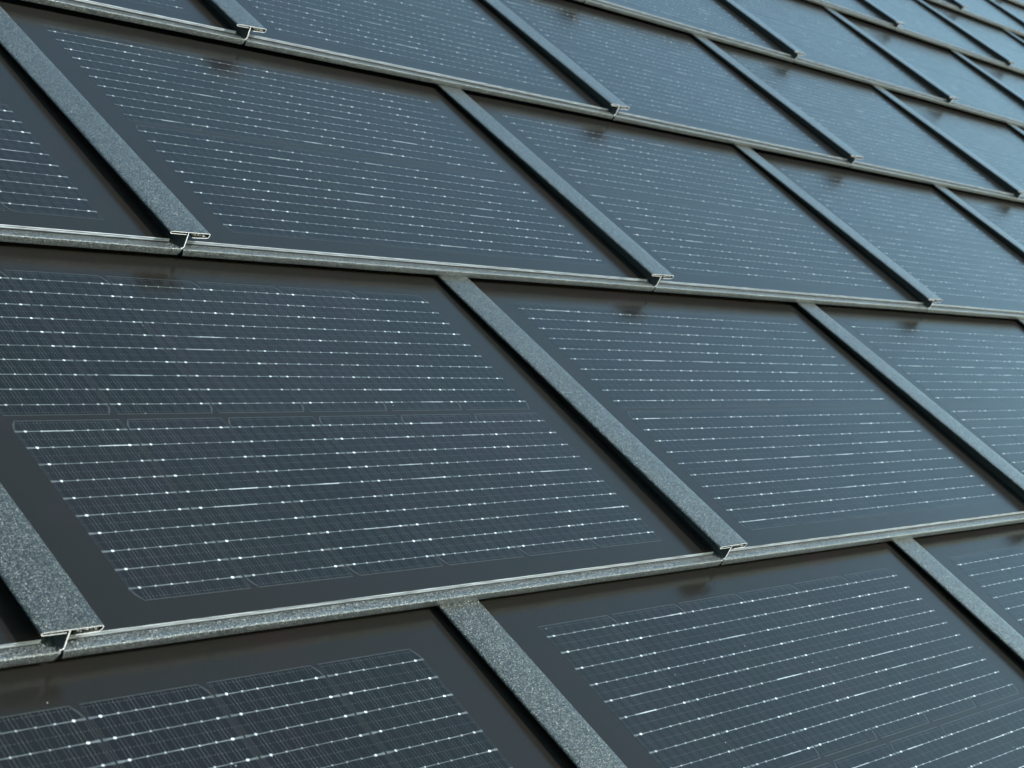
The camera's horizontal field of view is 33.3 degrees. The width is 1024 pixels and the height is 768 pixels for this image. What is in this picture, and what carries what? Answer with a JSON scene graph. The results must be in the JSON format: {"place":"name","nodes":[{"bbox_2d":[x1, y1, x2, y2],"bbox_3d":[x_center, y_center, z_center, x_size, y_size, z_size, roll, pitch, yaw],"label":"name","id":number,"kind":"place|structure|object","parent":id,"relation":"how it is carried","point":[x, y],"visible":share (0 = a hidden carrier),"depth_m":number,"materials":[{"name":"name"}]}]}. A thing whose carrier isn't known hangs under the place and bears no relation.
{"place":"outdoors","nodes":[
{"label":"outdoors","id":0,"kind":"place"},
{"bbox_2d":[11,0,1023,306],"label":"roof deck","id":1,"kind":"structure","parent":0,"point":[645,22],"depth_m":3.41,"materials":[{"name":"black"}]},
{"bbox_2d":[0,577,60,667],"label":"solar panel","id":2,"kind":"object","parent":1,"relation":"on","point":[23,641],"visible":0.94,"depth_m":1.04,"materials":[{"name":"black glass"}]},
{"bbox_2d":[0,483,103,650],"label":"seam rib","id":3,"kind":"object","parent":1,"relation":"attached to","point":[47,595],"visible":1,"depth_m":1.06,"materials":[{"name":"metal"}]},
{"bbox_2d":[0,44,181,254],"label":"solar panel","id":4,"kind":"object","parent":1,"relation":"on","point":[62,183],"visible":1,"depth_m":1.53,"materials":[{"name":"black glass"}]},
{"bbox_2d":[0,6,209,248],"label":"seam rib","id":5,"kind":"object","parent":1,"relation":"attached to","point":[166,209],"visible":1,"depth_m":1.62,"materials":[{"name":"metal"}]},
{"bbox_2d":[22,0,244,44],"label":"solar panel","id":6,"kind":"object","parent":1,"relation":"on","point":[202,18],"visible":1,"depth_m":1.97,"materials":[{"name":"black glass"}]},
{"bbox_2d":[205,0,266,38],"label":"seam rib","id":7,"kind":"object","parent":1,"relation":"attached to","point":[237,17],"visible":1,"depth_m":2.05,"materials":[{"name":"metal"}]},
{"bbox_2d":[0,606,576,767],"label":"solar panel","id":8,"kind":"object","parent":1,"relation":"on","point":[425,687],"visible":1,"depth_m":1.14,"materials":[{"name":"black glass"}]},
{"bbox_2d":[0,0,654,290],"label":"solar panel","id":9,"kind":"object","parent":1,"relation":"on","point":[245,154],"visible":1,"depth_m":1.89,"materials":[{"name":"black glass"}]},
{"bbox_2d":[0,242,722,657],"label":"solar panel","id":10,"kind":"object","parent":1,"relation":"on","point":[196,448],"visible":1,"depth_m":1.39,"materials":[{"name":"black glass"}]},
{"bbox_2d":[236,0,614,118],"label":"solar panel","id":11,"kind":"object","parent":1,"relation":"on","point":[479,46],"visible":1,"depth_m":2.40,"materials":[{"name":"black glass"}]},
{"bbox_2d":[437,600,626,767],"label":"seam rib","id":12,"kind":"object","parent":1,"relation":"on","point":[557,716],"visible":0.98,"depth_m":1.28,"materials":[{"name":"metal"}]},
{"bbox_2d":[436,84,673,285],"bbox_3d":[0.045,-0.264,2.222,0.046,0.019,0.452,1,37,-50],"label":"seam rib","id":13,"kind":"object","parent":1,"relation":"attached to","point":[649,267],"visible":0.99,"depth_m":2.20,"materials":[{"name":"metal"}]},
{"bbox_2d":[481,0,628,114],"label":"seam rib","id":14,"kind":"object","parent":1,"relation":"attached to","point":[603,95],"visible":0.98,"depth_m":2.67,"materials":[{"name":"metal"}]},
{"bbox_2d":[436,275,746,558],"bbox_3d":[0.066,0.022,1.724,0.046,0.019,0.452,0,37,-50],"label":"seam rib","id":15,"kind":"object","parent":1,"relation":"attached to","point":[695,513],"visible":1,"depth_m":1.70,"materials":[{"name":"metal"}]},
{"bbox_2d":[499,0,851,166],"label":"solar panel","id":16,"kind":"object","parent":1,"relation":"on","point":[656,77],"visible":0.99,"depth_m":2.99,"materials":[{"name":"black glass"}]},
{"bbox_2d":[436,85,928,311],"bbox_3d":[0.273,-0.263,2.512,0.736,0.013,0.470,0,38,-50],"label":"solar panel","id":17,"kind":"object","parent":1,"relation":"on","point":[696,216],"visible":0.99,"depth_m":2.47,"materials":[{"name":"black glass"}]},
{"bbox_2d":[583,0,794,62],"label":"solar panel","id":18,"kind":"object","parent":1,"relation":"on","point":[719,21],"visible":1,"depth_m":3.48,"materials":[{"name":"black glass"}]},
{"bbox_2d":[469,278,1023,564],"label":"solar panel","id":19,"kind":"object","parent":1,"relation":"on","point":[764,429],"visible":1,"depth_m":1.96,"materials":[{"name":"black glass"}]},
{"bbox_2d":[479,541,1023,767],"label":"solar panel","id":20,"kind":"object","parent":1,"relation":"on","point":[888,654],"visible":1,"depth_m":1.52,"materials":[{"name":"black glass"}]},
{"bbox_2d":[720,0,805,58],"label":"seam rib","id":21,"kind":"object","parent":1,"relation":"attached to","point":[792,50],"visible":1,"depth_m":3.71,"materials":[{"name":"metal"}]},
{"bbox_2d":[691,34,863,163],"bbox_3d":[0.499,-0.552,3.287,0.046,0.019,0.452,0,38,-50],"label":"seam rib","id":22,"kind":"object","parent":1,"relation":"attached to","point":[850,154],"visible":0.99,"depth_m":3.26,"materials":[{"name":"metal"}]},
{"bbox_2d":[733,144,941,307],"bbox_3d":[0.519,-0.262,2.787,0.046,0.020,0.452,1,37,-50],"label":"seam rib","id":23,"kind":"object","parent":1,"relation":"attached to","point":[926,296],"visible":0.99,"depth_m":2.76,"materials":[{"name":"metal"}]},
{"bbox_2d":[734,0,948,105],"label":"solar panel","id":24,"kind":"object","parent":1,"relation":"on","point":[822,39],"visible":0.98,"depth_m":4.06,"materials":[{"name":"black glass"}]},
{"bbox_2d":[807,0,896,29],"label":"solar panel","id":25,"kind":"object","parent":1,"relation":"on","point":[858,9],"visible":1,"depth_m":4.61,"materials":[{"name":"black glass"}]},
{"bbox_2d":[688,34,1017,200],"bbox_3d":[0.727,-0.550,3.577,0.736,0.013,0.470,0,38,-50],"label":"solar panel","id":26,"kind":"object","parent":1,"relation":"on","point":[880,133],"visible":1,"depth_m":3.56,"materials":[{"name":"black glass"}]},
{"bbox_2d":[731,145,1023,319],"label":"solar panel","id":27,"kind":"object","parent":1,"relation":"on","point":[956,259],"visible":0.99,"depth_m":3.03,"materials":[{"name":"black glass"}]},
{"bbox_2d":[860,0,903,27],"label":"seam rib","id":28,"kind":"object","parent":1,"relation":"attached to","point":[896,22],"visible":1,"depth_m":4.75,"materials":[{"name":"metal"}]},
{"bbox_2d":[821,5,957,102],"bbox_3d":[0.950,-0.838,4.345,0.046,0.019,0.452,0,38,-50],"label":"seam rib","id":29,"kind":"object","parent":1,"relation":"attached to","point":[931,84],"visible":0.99,"depth_m":4.32,"materials":[{"name":"metal"}]},
{"bbox_2d":[793,302,1023,474],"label":"solar panel","id":30,"kind":"object","parent":1,"relation":"on","point":[966,371],"visible":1,"depth_m":2.51,"materials":[{"name":"black glass"}]},
{"bbox_2d":[795,302,1023,498],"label":"seam rib","id":31,"kind":"object","parent":1,"relation":"attached to","point":[993,462],"visible":0.98,"depth_m":2.28,"materials":[{"name":"metal"}]},
{"bbox_2d":[841,15,1023,127],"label":"solar panel","id":32,"kind":"object","parent":1,"relation":"on","point":[972,90],"visible":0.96,"depth_m":4.60,"materials":[{"name":"black glass"}]},
{"bbox_2d":[870,0,1008,68],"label":"solar panel","id":33,"kind":"object","parent":1,"relation":"on","point":[919,20],"visible":0.94,"depth_m":5.12,"materials":[{"name":"black glass"}]},
{"bbox_2d":[929,0,961,11],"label":"solar panel","id":34,"kind":"object","parent":1,"relation":"on","point":[949,4],"visible":1,"depth_m":5.74,"materials":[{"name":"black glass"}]},
{"bbox_2d":[870,84,1023,197],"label":"seam rib","id":35,"kind":"object","parent":1,"relation":"attached to","point":[1016,190],"visible":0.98,"depth_m":3.83,"materials":[{"name":"metal"}]},
{"bbox_2d":[871,86,1023,202],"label":"solar panel","id":36,"kind":"object","parent":1,"relation":"on","point":[998,146],"visible":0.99,"depth_m":4.11,"materials":[{"name":"black glass"}]},
{"bbox_2d":[891,522,1023,637],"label":"solar panel","id":37,"kind":"object","parent":1,"relation":"on","point":[985,565],"visible":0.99,"depth_m":1.97,"materials":[{"name":"black glass"}]},
{"bbox_2d":[892,538,1023,664],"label":"seam rib","id":38,"kind":"object","parent":1,"relation":"on","point":[1005,634],"visible":0.88,"depth_m":1.85,"materials":[{"name":"metal"}]},
{"bbox_2d":[949,0,967,9],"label":"seam rib","id":39,"kind":"object","parent":1,"relation":"attached to","point":[960,5],"visible":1,"depth_m":5.80,"materials":[{"name":"metal"}]},
{"bbox_2d":[915,0,1014,65],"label":"seam rib","id":40,"kind":"object","parent":1,"relation":"attached to","point":[996,53],"visible":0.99,"depth_m":5.38,"materials":[{"name":"metal"}]},
{"bbox_2d":[922,0,1023,73],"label":"solar panel","id":41,"kind":"object","parent":1,"relation":"on","point":[1005,44],"visible":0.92,"depth_m":5.68,"materials":[{"name":"black glass"}]},
{"bbox_2d":[928,184,1023,245],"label":"solar panel","id":42,"kind":"object","parent":1,"relation":"on","point":[1006,216],"visible":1,"depth_m":3.56,"materials":[{"name":"black glass"}]},
{"bbox_2d":[933,185,1023,256],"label":"seam rib","id":43,"kind":"object","parent":1,"relation":"attached to","point":[1002,235],"visible":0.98,"depth_m":3.40,"materials":[{"name":"metal"}]},
{"bbox_2d":[946,50,1023,96],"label":"solar panel","id":44,"kind":"object","parent":1,"relation":"on","point":[1013,81],"visible":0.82,"depth_m":5.15,"materials":[{"name":"black glass"}]},
{"bbox_2d":[949,49,1023,104],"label":"seam rib","id":45,"kind":"object","parent":1,"relation":"attached to","point":[1001,85],"visible":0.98,"depth_m":4.94,"materials":[{"name":"metal"}]},
{"bbox_2d":[958,0,1023,36],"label":"solar panel","id":46,"kind":"object","parent":1,"relation":"on","point":[986,11],"visible":0.94,"depth_m":6.14,"materials":[{"name":"black glass"}]},
{"bbox_2d":[987,0,1023,24],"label":"seam rib","id":47,"kind":"object","parent":1,"relation":"attached to","point":[1010,14],"visible":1,"depth_m":6.46,"materials":[{"name":"metal"}]},
{"bbox_2d":[993,0,1023,19],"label":"solar panel","id":48,"kind":"object","parent":1,"relation":"on","point":[1016,10],"visible":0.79,"depth_m":6.76,"materials":[{"name":"black glass"}]},
{"bbox_2d":[1001,28,1023,44],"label":"seam rib","id":49,"kind":"object","parent":1,"relation":"attached to","point":[1018,39],"visible":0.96,"depth_m":6.05,"materials":[{"name":"metal"}]},
{"bbox_2d":[1007,123,1023,137],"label":"seam rib","id":50,"kind":"object","parent":1,"relation":"attached to","point":[1018,130],"visible":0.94,"depth_m":4.51,"materials":[{"name":"metal"}]},
{"bbox_2d":[1009,0,1023,6],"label":"solar panel","id":51,"kind":"object","parent":1,"relation":"on","point":[1020,2],"visible":1,"depth_m":6.98,"materials":[{"name":"black glass"}]}
]}

